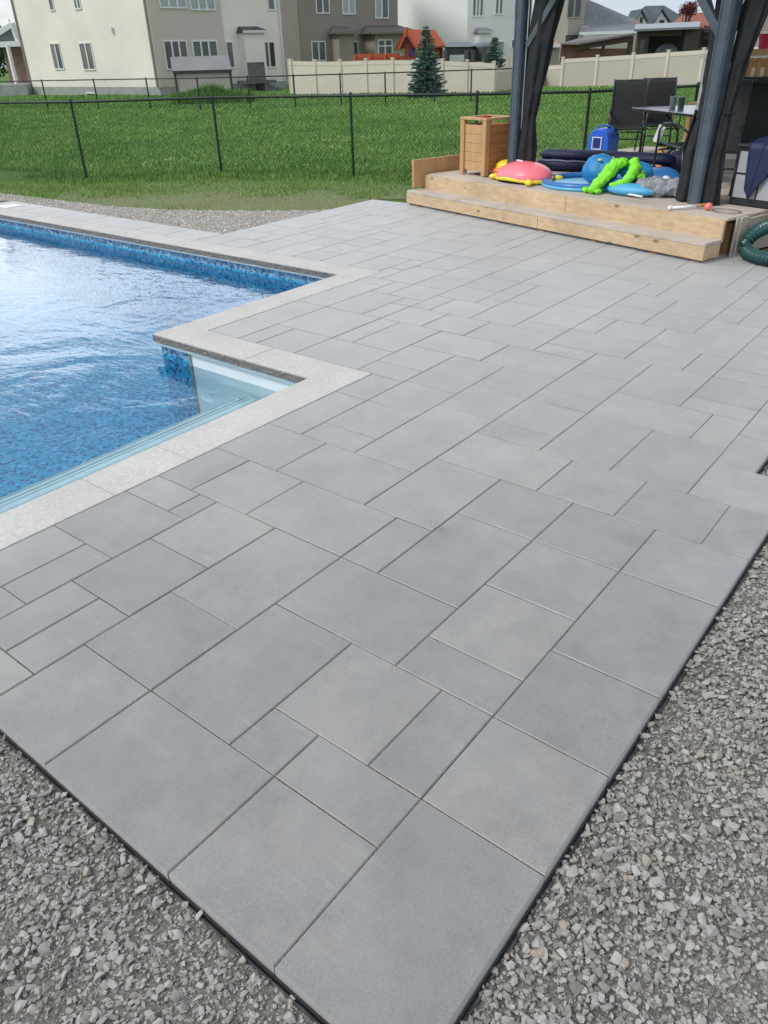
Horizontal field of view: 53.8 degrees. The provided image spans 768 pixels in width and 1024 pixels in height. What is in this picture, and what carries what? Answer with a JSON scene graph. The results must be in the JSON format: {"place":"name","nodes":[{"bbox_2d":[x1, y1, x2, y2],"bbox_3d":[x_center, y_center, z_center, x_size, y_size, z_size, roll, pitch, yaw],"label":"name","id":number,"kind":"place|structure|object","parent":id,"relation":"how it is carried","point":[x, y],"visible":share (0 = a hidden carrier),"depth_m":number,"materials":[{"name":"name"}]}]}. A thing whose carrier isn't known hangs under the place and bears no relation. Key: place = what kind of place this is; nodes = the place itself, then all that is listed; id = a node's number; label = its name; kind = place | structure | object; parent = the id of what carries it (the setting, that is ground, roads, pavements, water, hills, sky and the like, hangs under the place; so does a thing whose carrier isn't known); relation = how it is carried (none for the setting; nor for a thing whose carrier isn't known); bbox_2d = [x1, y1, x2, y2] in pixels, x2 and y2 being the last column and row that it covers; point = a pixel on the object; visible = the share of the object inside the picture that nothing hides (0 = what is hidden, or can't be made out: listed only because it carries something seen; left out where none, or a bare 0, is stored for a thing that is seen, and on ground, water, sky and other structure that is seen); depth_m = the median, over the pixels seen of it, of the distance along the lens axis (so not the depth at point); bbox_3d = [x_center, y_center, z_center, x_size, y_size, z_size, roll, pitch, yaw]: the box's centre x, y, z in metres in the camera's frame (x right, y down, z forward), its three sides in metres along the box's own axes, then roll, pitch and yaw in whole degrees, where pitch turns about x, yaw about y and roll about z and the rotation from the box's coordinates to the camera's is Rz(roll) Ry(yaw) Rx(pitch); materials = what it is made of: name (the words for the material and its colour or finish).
{"place":"outdoors","nodes":[
{"label":"outdoors","id":0,"kind":"place"},
{"bbox_2d":[0,193,324,233],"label":"dirt strip","id":1,"kind":"object","parent":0,"point":[144,218],"visible":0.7,"depth_m":10.72,"materials":[{"name":"grey gravel"}]},
{"bbox_2d":[0,193,328,233],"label":"loose stones","id":2,"kind":"object","parent":1,"relation":"on","point":[61,203],"visible":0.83,"depth_m":10.75,"materials":[{"name":"grey gravel"}]},
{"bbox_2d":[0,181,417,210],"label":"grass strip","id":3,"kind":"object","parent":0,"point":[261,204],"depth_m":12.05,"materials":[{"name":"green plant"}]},
{"bbox_2d":[0,84,699,180],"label":"lawn grass","id":4,"kind":"structure","parent":0,"point":[58,155],"depth_m":21.70,"materials":[{"name":"green plant"}]},
{"bbox_2d":[18,95,680,167],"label":"clover flowers","id":5,"kind":"object","parent":4,"relation":"on","point":[279,125],"visible":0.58,"depth_m":18.68,"materials":[{"name":"plant"}]},
{"bbox_2d":[559,33,634,64],"bbox_3d":[13.034,-27.924,45.776,3.668,1.664,3.786,21,38,33],"label":"timber pergola","id":6,"kind":"object","parent":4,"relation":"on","point":[582,47],"visible":0.79,"depth_m":45.53,"materials":[{"name":"wood"}]},
{"bbox_2d":[0,0,715,67],"label":"sky","id":7,"kind":"structure","parent":0,"point":[624,7],"materials":[{"name":"white"}]},
{"bbox_2d":[0,200,767,1023],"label":"patio","id":8,"kind":"structure","parent":0,"point":[158,784],"depth_m":3.04,"materials":[{"name":"concrete"}]},
{"bbox_2d":[45,281,749,1011],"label":"sand crumbs","id":9,"kind":"object","parent":8,"relation":"on","point":[451,531],"visible":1,"depth_m":3.45,"materials":[{"name":"sand"}]},
{"bbox_2d":[407,146,767,261],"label":"wooden deck","id":10,"kind":"structure","parent":8,"relation":"on","point":[653,225],"depth_m":8.62,"materials":[{"name":"brown wood"}]},
{"bbox_2d":[459,115,509,175],"bbox_3d":[1.407,-5.035,10.386,0.530,0.699,0.530,-22,36,-29],"label":"planter box","id":11,"kind":"object","parent":10,"relation":"on","point":[484,147],"visible":0.85,"depth_m":10.24,"materials":[{"name":"brown wood"}]},
{"bbox_2d":[489,159,562,185],"bbox_3d":[1.745,-4.475,9.905,0.656,0.252,1.096,-24,38,-32],"label":"inflatable turtle","id":12,"kind":"object","parent":10,"relation":"on","point":[528,173],"visible":0.98,"depth_m":9.63,"materials":[{"name":"pink plastic"}]},
{"bbox_2d":[541,172,632,191],"bbox_3d":[2.541,-4.132,9.461,1.134,0.086,1.134,21,38,33],"label":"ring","id":13,"kind":"object","parent":10,"relation":"on","point":[574,181],"visible":0.53,"depth_m":9.32,"materials":[{"name":"blue plastic"}]},
{"bbox_2d":[582,153,653,193],"bbox_3d":[2.705,-4.013,8.965,0.945,0.378,0.771,21,38,33],"label":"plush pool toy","id":14,"kind":"object","parent":13,"relation":"on","point":[599,171],"visible":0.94,"depth_m":8.81,"materials":[{"name":"green plastic"}]},
{"bbox_2d":[587,124,618,150],"bbox_3d":[3.365,-5.687,11.612,0.369,0.480,0.417,21,38,33],"label":"cooler box","id":15,"kind":"object","parent":10,"relation":"on","point":[606,139],"visible":0.77,"depth_m":11.47,"materials":[{"name":"blue plastic"}]},
{"bbox_2d":[536,149,685,173],"bbox_3d":[3.194,-4.799,10.216,2.381,0.406,0.504,17,36,28],"label":"pool lounger","id":16,"kind":"object","parent":10,"relation":"on","point":[573,160],"visible":0.52,"depth_m":10.34,"materials":[{"name":"plastic"}]},
{"bbox_2d":[507,0,744,203],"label":"gazebo","id":17,"kind":"object","parent":10,"relation":"on","point":[724,26],"visible":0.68,"depth_m":7.86,"materials":[{"name":"grey metal"}]},
{"bbox_2d":[517,0,564,161],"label":"curtain","id":18,"kind":"object","parent":17,"relation":"hanging from","point":[540,48],"visible":0.88,"depth_m":9.30,"materials":[{"name":"black fabric"}]},
{"bbox_2d":[675,0,742,200],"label":"curtain","id":19,"kind":"object","parent":17,"relation":"hanging from","point":[682,190],"visible":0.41,"depth_m":8.03,"materials":[{"name":"black fabric"}]},
{"bbox_2d":[701,0,767,204],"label":"curtain","id":20,"kind":"object","parent":17,"relation":"hanging from","point":[754,15],"visible":0.99,"depth_m":7.53,"materials":[{"name":"black fabric"}]},
{"bbox_2d":[607,78,649,151],"bbox_3d":[3.772,-6.096,11.722,0.588,1.051,0.765,6,32,13],"label":"patio chair","id":21,"kind":"object","parent":10,"relation":"on","point":[628,95],"visible":0.77,"depth_m":11.78,"materials":[{"name":"black fabric"}]},
{"bbox_2d":[607,171,678,197],"bbox_3d":[3.019,-3.734,8.646,0.524,0.263,0.852,-22,36,-30],"label":"float","id":22,"kind":"object","parent":10,"relation":"on","point":[657,186],"visible":0.81,"depth_m":8.54,"materials":[{"name":"plastic"}]},
{"bbox_2d":[634,77,680,151],"bbox_3d":[4.368,-6.311,12.050,0.588,1.052,0.766,3,31,8],"label":"patio chair","id":23,"kind":"object","parent":10,"relation":"on","point":[661,91],"visible":0.52,"depth_m":12.10,"materials":[{"name":"black fabric"}]},
{"bbox_2d":[631,105,698,153],"bbox_3d":[4.500,-5.067,10.313,1.416,0.734,2.257,-7,32,-9],"label":"patio table","id":24,"kind":"object","parent":10,"relation":"on","point":[687,110],"visible":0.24,"depth_m":10.51,"materials":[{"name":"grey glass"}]},
{"bbox_2d":[669,96,677,107],"bbox_3d":[4.052,-5.743,10.601,0.101,0.144,0.101,21,38,33],"label":"tumbler","id":25,"kind":"object","parent":24,"relation":"on","point":[673,100],"visible":1,"depth_m":10.57,"materials":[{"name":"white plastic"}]},
{"bbox_2d":[678,96,685,108],"bbox_3d":[4.123,-5.675,10.487,0.101,0.144,0.101,21,38,33],"label":"tumbler","id":26,"kind":"object","parent":24,"relation":"on","point":[681,101],"visible":1,"depth_m":10.46,"materials":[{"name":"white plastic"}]},
{"bbox_2d":[652,165,679,178],"bbox_3d":[3.317,-4.035,9.103,0.533,0.251,0.462,21,38,33],"label":"inflatable float","id":27,"kind":"object","parent":10,"relation":"on","point":[664,172],"visible":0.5,"depth_m":8.94,"materials":[{"name":"blue plastic"}]},
{"bbox_2d":[652,109,697,172],"bbox_3d":[3.803,-4.502,9.298,0.631,0.831,0.833,-11,32,-15],"label":"patio chair","id":28,"kind":"object","parent":10,"relation":"on","point":[682,146],"visible":0.38,"depth_m":9.29,"materials":[{"name":"metal"}]},
{"bbox_2d":[682,101,696,141],"bbox_3d":[4.899,-5.862,11.569,0.430,0.719,0.430,-22,36,-29],"label":"wooden planter","id":29,"kind":"object","parent":10,"relation":"on","point":[688,122],"visible":0.05,"depth_m":11.54,"materials":[{"name":"brown wood"}]},
{"bbox_2d":[668,203,741,213],"bbox_3d":[3.337,-3.155,7.840,0.714,0.055,0.315,16,35,26],"label":"toy net","id":30,"kind":"object","parent":10,"relation":"on","point":[670,207],"visible":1,"depth_m":7.88,"materials":[{"name":"white plastic"}]},
{"bbox_2d":[704,203,711,209],"bbox_3d":[3.352,-3.157,7.822,0.072,0.076,0.075,21,38,33],"label":"toy ball","id":31,"kind":"object","parent":10,"relation":"on","point":[707,206],"visible":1,"depth_m":7.80,"materials":[{"name":"plastic"}]},
{"bbox_2d":[697,53,767,158],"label":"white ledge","id":32,"kind":"object","parent":10,"relation":"on","point":[728,156],"visible":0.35,"depth_m":10.96,"materials":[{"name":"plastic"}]},
{"bbox_2d":[758,34,767,48],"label":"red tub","id":33,"kind":"object","parent":32,"relation":"on","point":[763,41],"visible":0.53,"depth_m":10.64,"materials":[{"name":"plastic"}]},
{"bbox_2d":[724,76,767,169],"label":"reclining chair","id":34,"kind":"object","parent":10,"relation":"on","point":[738,118],"visible":0.11,"depth_m":8.47,"materials":[{"name":"grey fabric"}]},
{"bbox_2d":[725,49,767,157],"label":"balcony rail","id":35,"kind":"object","parent":10,"relation":"on","point":[757,64],"visible":0.12,"depth_m":9.51,"materials":[{"name":"brown wood"}]},
{"bbox_2d":[728,78,767,195],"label":"reclining chair","id":36,"kind":"object","parent":10,"relation":"on","point":[755,124],"visible":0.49,"depth_m":8.05,"materials":[{"name":"black fabric"}]},
{"bbox_2d":[729,142,767,208],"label":"storage box","id":37,"kind":"object","parent":10,"relation":"on","point":[758,197],"visible":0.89,"depth_m":7.86,"materials":[{"name":"plastic"}]},
{"bbox_2d":[744,136,767,198],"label":"navy towel","id":38,"kind":"object","parent":37,"relation":"on","point":[756,175],"visible":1,"depth_m":7.68,"materials":[{"name":"fabric"}]},
{"bbox_2d":[737,220,767,266],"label":"drain hose","id":39,"kind":"object","parent":8,"relation":"on","point":[748,251],"visible":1,"depth_m":7.47,"materials":[{"name":"green plastic"}]},
{"bbox_2d":[0,68,767,884],"bbox_3d":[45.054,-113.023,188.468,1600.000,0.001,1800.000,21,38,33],"label":"ground","id":40,"kind":"structure","parent":0,"point":[6,176],"depth_m":15.25,"materials":[{"name":"soil"}]},
{"bbox_2d":[0,19,9,76],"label":"dark tree","id":41,"kind":"object","parent":40,"relation":"on","point":[2,61],"visible":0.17,"depth_m":66.18,"materials":[{"name":"green plant"}]},
{"bbox_2d":[0,0,285,95],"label":"suburban house","id":42,"kind":"structure","parent":40,"relation":"on","point":[77,39],"depth_m":49.31,"materials":[{"name":"grey concrete"}]},
{"bbox_2d":[48,0,54,10],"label":"window","id":43,"kind":"structure","parent":42,"relation":"in","point":[51,4],"depth_m":50.60,"materials":[{"name":"clear glass"}]},
{"bbox_2d":[49,43,64,69],"bbox_3d":[-22.685,-31.600,52.483,1.238,1.595,0.090,22,38,33],"label":"window","id":44,"kind":"structure","parent":42,"relation":"in","point":[55,49],"depth_m":52.49,"materials":[{"name":"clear glass"}]},
{"bbox_2d":[73,0,81,9],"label":"window","id":45,"kind":"structure","parent":42,"relation":"in","point":[77,3],"depth_m":48.99,"materials":[{"name":"clear glass"}]},
{"bbox_2d":[78,42,95,69],"bbox_3d":[-19.799,-30.388,50.471,1.452,1.597,0.090,22,38,33],"label":"window","id":46,"kind":"structure","parent":42,"relation":"in","point":[86,52],"depth_m":50.47,"materials":[{"name":"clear glass"}]},
{"bbox_2d":[159,0,187,8],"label":"window","id":47,"kind":"structure","parent":42,"relation":"in","point":[177,4],"depth_m":46.00,"materials":[{"name":"white glass"}]},
{"bbox_2d":[162,40,188,69],"bbox_3d":[-12.932,-28.511,47.216,1.599,1.589,0.090,-24,37,-32],"label":"window","id":48,"kind":"structure","parent":42,"relation":"in","point":[172,48],"depth_m":47.05,"materials":[{"name":"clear glass"}]},
{"bbox_2d":[189,0,215,10],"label":"window","id":49,"kind":"structure","parent":42,"relation":"in","point":[209,5],"depth_m":47.04,"materials":[{"name":"white glass"}]},
{"bbox_2d":[191,40,218,55],"bbox_3d":[-11.360,-29.165,48.300,1.772,1.622,0.090,-24,37,-32],"label":"window","id":50,"kind":"structure","parent":42,"relation":"in","point":[199,47],"depth_m":48.10,"materials":[{"name":"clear glass"}]},
{"bbox_2d":[225,41,235,67],"bbox_3d":[-9.997,-29.765,49.266,0.553,1.512,0.090,-24,37,-32],"label":"window","id":51,"kind":"structure","parent":42,"relation":"in","point":[229,44],"depth_m":49.22,"materials":[{"name":"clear glass"}]},
{"bbox_2d":[265,41,276,67],"bbox_3d":[-7.710,-30.730,50.834,1.009,1.527,0.090,-24,37,-32],"label":"window","id":52,"kind":"structure","parent":42,"relation":"in","point":[270,50],"depth_m":50.90,"materials":[{"name":"clear glass"}]},
{"bbox_2d":[267,0,275,9],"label":"window","id":53,"kind":"structure","parent":42,"relation":"in","point":[270,3],"depth_m":49.66,"materials":[{"name":"clear glass"}]},
{"bbox_2d":[0,204,379,550],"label":"swimming pool","id":54,"kind":"structure","parent":40,"relation":"in","point":[123,368],"depth_m":7.69,"materials":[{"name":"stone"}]},
{"bbox_2d":[170,55,233,93],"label":"garden shed","id":55,"kind":"structure","parent":40,"relation":"on","point":[199,66],"depth_m":44.15,"materials":[{"name":"beige plastic"}]},
{"bbox_2d":[0,170,424,222],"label":"verge grass","id":56,"kind":"structure","parent":40,"relation":"on","point":[200,178],"depth_m":13.27,"materials":[{"name":"green plant"}]},
{"bbox_2d":[169,81,256,104],"bbox_3d":[-8.574,-20.744,37.337,4.480,1.098,3.884,4,32,10],"label":"weed clump","id":57,"kind":"object","parent":40,"relation":"on","point":[206,90],"visible":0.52,"depth_m":36.99,"materials":[{"name":"green plant"}]},
{"bbox_2d":[0,68,511,109],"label":"chain link fence","id":58,"kind":"object","parent":40,"relation":"on","point":[276,76],"visible":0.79,"depth_m":32.81,"materials":[{"name":"black metal"}]},
{"bbox_2d":[237,62,279,90],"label":"garden stairs","id":59,"kind":"structure","parent":40,"relation":"on","point":[253,70],"depth_m":48.66,"materials":[{"name":"grey concrete"}]},
{"bbox_2d":[280,0,414,82],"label":"suburban house","id":60,"kind":"structure","parent":40,"relation":"on","point":[329,30],"depth_m":61.71,"materials":[{"name":"beige"}]},
{"bbox_2d":[311,41,326,60],"bbox_3d":[-5.330,-37.728,61.933,1.240,1.407,0.090,-15,33,-20],"label":"window","id":61,"kind":"structure","parent":60,"relation":"in","point":[318,48],"depth_m":61.93,"materials":[{"name":"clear glass"}]},
{"bbox_2d":[316,0,329,13],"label":"window","id":62,"kind":"structure","parent":60,"relation":"in","point":[322,6],"depth_m":60.58,"materials":[{"name":"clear glass"}]},
{"bbox_2d":[342,0,355,14],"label":"window","id":63,"kind":"structure","parent":60,"relation":"in","point":[348,6],"depth_m":61.38,"materials":[{"name":"white glass"}]},
{"bbox_2d":[354,41,358,60],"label":"window","id":64,"kind":"structure","parent":60,"relation":"in","point":[356,51],"depth_m":63.02,"materials":[{"name":"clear glass"}]},
{"bbox_2d":[375,0,388,18],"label":"window","id":65,"kind":"structure","parent":60,"relation":"in","point":[381,6],"depth_m":62.50,"materials":[{"name":"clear glass"}]},
{"bbox_2d":[377,39,392,53],"bbox_3d":[0.094,-38.000,61.874,1.322,1.091,0.090,-15,33,-20],"label":"window","id":66,"kind":"structure","parent":60,"relation":"in","point":[385,46],"depth_m":61.87,"materials":[{"name":"glass"}]},
{"bbox_2d":[0,82,699,181],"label":"chain link fence","id":67,"kind":"object","parent":40,"relation":"on","point":[477,94],"visible":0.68,"depth_m":13.54,"materials":[{"name":"black metal"}]},
{"bbox_2d":[0,462,767,1023],"bbox_3d":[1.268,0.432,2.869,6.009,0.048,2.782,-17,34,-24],"label":"gravel","id":68,"kind":"structure","parent":40,"relation":"on","point":[552,912],"depth_m":1.97,"materials":[{"name":"grey gravel"}]},
{"bbox_2d":[0,731,326,1023],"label":"paver edging","id":69,"kind":"object","parent":68,"relation":"on","point":[304,1008],"visible":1,"depth_m":1.99,"materials":[{"name":"black plastic"}]},
{"bbox_2d":[456,535,767,1023],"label":"paver edging","id":70,"kind":"object","parent":68,"relation":"on","point":[476,998],"visible":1,"depth_m":2.14,"materials":[{"name":"black plastic"}]},
{"bbox_2d":[757,460,767,473],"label":"paver edging","id":71,"kind":"object","parent":68,"relation":"on","point":[761,471],"depth_m":3.92,"materials":[{"name":"black plastic"}]},
{"bbox_2d":[287,58,495,94],"bbox_3d":[-0.222,-24.055,41.997,13.104,2.121,1.435,14,35,24],"label":"vinyl fence","id":72,"kind":"object","parent":40,"relation":"on","point":[338,67],"visible":0.72,"depth_m":41.95,"materials":[{"name":"beige plastic"}]},
{"bbox_2d":[353,27,445,60],"bbox_3d":[1.269,-29.038,48.387,6.142,3.262,2.094,-10,32,-14],"label":"playhouse","id":73,"kind":"object","parent":40,"relation":"on","point":[407,43],"visible":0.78,"depth_m":48.01,"materials":[{"name":"orange wood"}]},
{"bbox_2d":[400,49,404,55],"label":"window","id":74,"kind":"structure","parent":73,"relation":"in","point":[402,51],"depth_m":47.79,"materials":[{"name":"beige glass"}]},
{"bbox_2d":[409,49,413,55],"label":"window","id":75,"kind":"structure","parent":73,"relation":"in","point":[411,51],"depth_m":47.79,"materials":[{"name":"glass"}]},
{"bbox_2d":[406,25,447,97],"bbox_3d":[2.082,-21.688,36.583,2.097,3.159,2.376,21,38,33],"label":"spruce tree","id":76,"kind":"object","parent":40,"relation":"on","point":[426,61],"visible":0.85,"depth_m":36.48,"materials":[{"name":"green plant"}]},
{"bbox_2d":[443,42,475,61],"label":"garden pavilion","id":77,"kind":"structure","parent":40,"relation":"on","point":[469,53],"depth_m":48.89,"materials":[{"name":"grey metal"}]},
{"bbox_2d":[398,0,532,62],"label":"suburban house","id":78,"kind":"structure","parent":40,"relation":"on","point":[471,21],"depth_m":68.20,"materials":[{"name":"white"}]},
{"bbox_2d":[472,0,483,16],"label":"window","id":79,"kind":"structure","parent":78,"relation":"in","point":[477,5],"depth_m":66.95,"materials":[{"name":"clear glass"}]},
{"bbox_2d":[494,0,503,14],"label":"window","id":80,"kind":"structure","parent":78,"relation":"in","point":[499,4],"depth_m":67.32,"materials":[{"name":"clear glass"}]},
{"bbox_2d":[495,41,504,55],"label":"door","id":81,"kind":"structure","parent":78,"relation":"in","point":[502,43],"depth_m":68.94,"materials":[{"name":"white"}]},
{"bbox_2d":[481,37,505,67],"bbox_3d":[6.703,-27.602,46.477,2.709,2.716,2.631,21,38,33],"label":"spruce tree","id":82,"kind":"object","parent":40,"relation":"on","point":[493,53],"visible":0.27,"depth_m":46.14,"materials":[{"name":"green plant"}]},
{"bbox_2d":[502,55,512,67],"bbox_3d":[9.537,-33.373,57.122,3.035,1.935,0.190,-2,31,0],"label":"vinyl fence","id":83,"kind":"object","parent":40,"relation":"on","point":[509,62],"visible":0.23,"depth_m":56.81,"materials":[{"name":"beige plastic"}]},
{"bbox_2d":[494,63,560,91],"bbox_3d":[8.022,-24.210,42.402,2.033,1.561,7.352,21,38,33],"label":"vinyl fence","id":84,"kind":"object","parent":40,"relation":"on","point":[553,76],"visible":0.4,"depth_m":41.51,"materials":[{"name":"beige plastic"}]},
{"bbox_2d":[549,41,560,64],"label":"garden outbuilding","id":85,"kind":"structure","parent":40,"relation":"on","point":[554,60],"depth_m":49.12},
{"bbox_2d":[549,0,635,65],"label":"suburban house","id":86,"kind":"structure","parent":40,"relation":"on","point":[580,18],"depth_m":64.53,"materials":[{"name":"beige"}]},
{"bbox_2d":[565,35,577,41],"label":"window","id":87,"kind":"structure","parent":86,"relation":"in","point":[568,37],"depth_m":64.66,"materials":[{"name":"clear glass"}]},
{"bbox_2d":[566,0,582,17],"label":"window","id":88,"kind":"structure","parent":86,"relation":"in","point":[574,7],"depth_m":63.61,"materials":[{"name":"beige glass"}]},
{"bbox_2d":[631,18,641,51],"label":"house","id":89,"kind":"structure","parent":40,"relation":"on","point":[635,21],"depth_m":90.93,"materials":[{"name":"beige"}]},
{"bbox_2d":[628,5,679,23],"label":"house","id":90,"kind":"structure","parent":40,"relation":"on","point":[653,14],"depth_m":107.82,"materials":[{"name":"white"}]},
{"bbox_2d":[559,47,760,87],"bbox_3d":[14.856,-23.824,40.823,11.046,2.197,0.524,16,36,27],"label":"vinyl fence","id":91,"kind":"object","parent":40,"relation":"on","point":[685,67],"visible":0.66,"depth_m":41.51,"materials":[{"name":"beige plastic"}]},
{"bbox_2d":[634,21,701,54],"bbox_3d":[18.448,-30.565,49.247,4.289,2.307,6.085,7,32,15],"label":"brown cabana","id":92,"kind":"object","parent":40,"relation":"on","point":[679,36],"visible":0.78,"depth_m":47.91,"materials":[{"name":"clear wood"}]},
{"bbox_2d":[655,43,677,52],"bbox_3d":[18.262,-29.632,49.018,1.500,1.238,0.780,21,38,33],"label":"covered grill","id":93,"kind":"object","parent":92,"relation":"in","point":[663,48],"visible":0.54,"depth_m":48.61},
{"bbox_2d":[678,0,699,21],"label":"red tree","id":94,"kind":"object","parent":40,"relation":"on","point":[689,9],"visible":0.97,"depth_m":93.37,"materials":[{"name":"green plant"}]},
{"bbox_2d":[673,12,709,49],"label":"house","id":95,"kind":"structure","parent":40,"relation":"on","point":[701,18],"depth_m":101.91,"materials":[{"name":"orange"}]},
{"bbox_2d":[699,24,710,49],"bbox_3d":[21.520,-31.409,51.370,2.003,3.253,2.105,10,33,19],"label":"shrubby tree","id":96,"kind":"object","parent":40,"relation":"on","point":[705,36],"visible":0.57,"depth_m":50.74,"materials":[{"name":"brown plant"}]},
{"bbox_2d":[707,0,767,49],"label":"house","id":97,"kind":"structure","parent":40,"relation":"on","point":[764,30],"depth_m":80.99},
{"bbox_2d":[473,42,493,61],"bbox_3d":[6.722,-31.237,51.353,1.500,1.150,1.500,21,38,33],"label":"trampoline net","id":98,"kind":"object","parent":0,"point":[479,47],"visible":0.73,"depth_m":50.79,"materials":[{"name":"grey fabric"}]}
]}

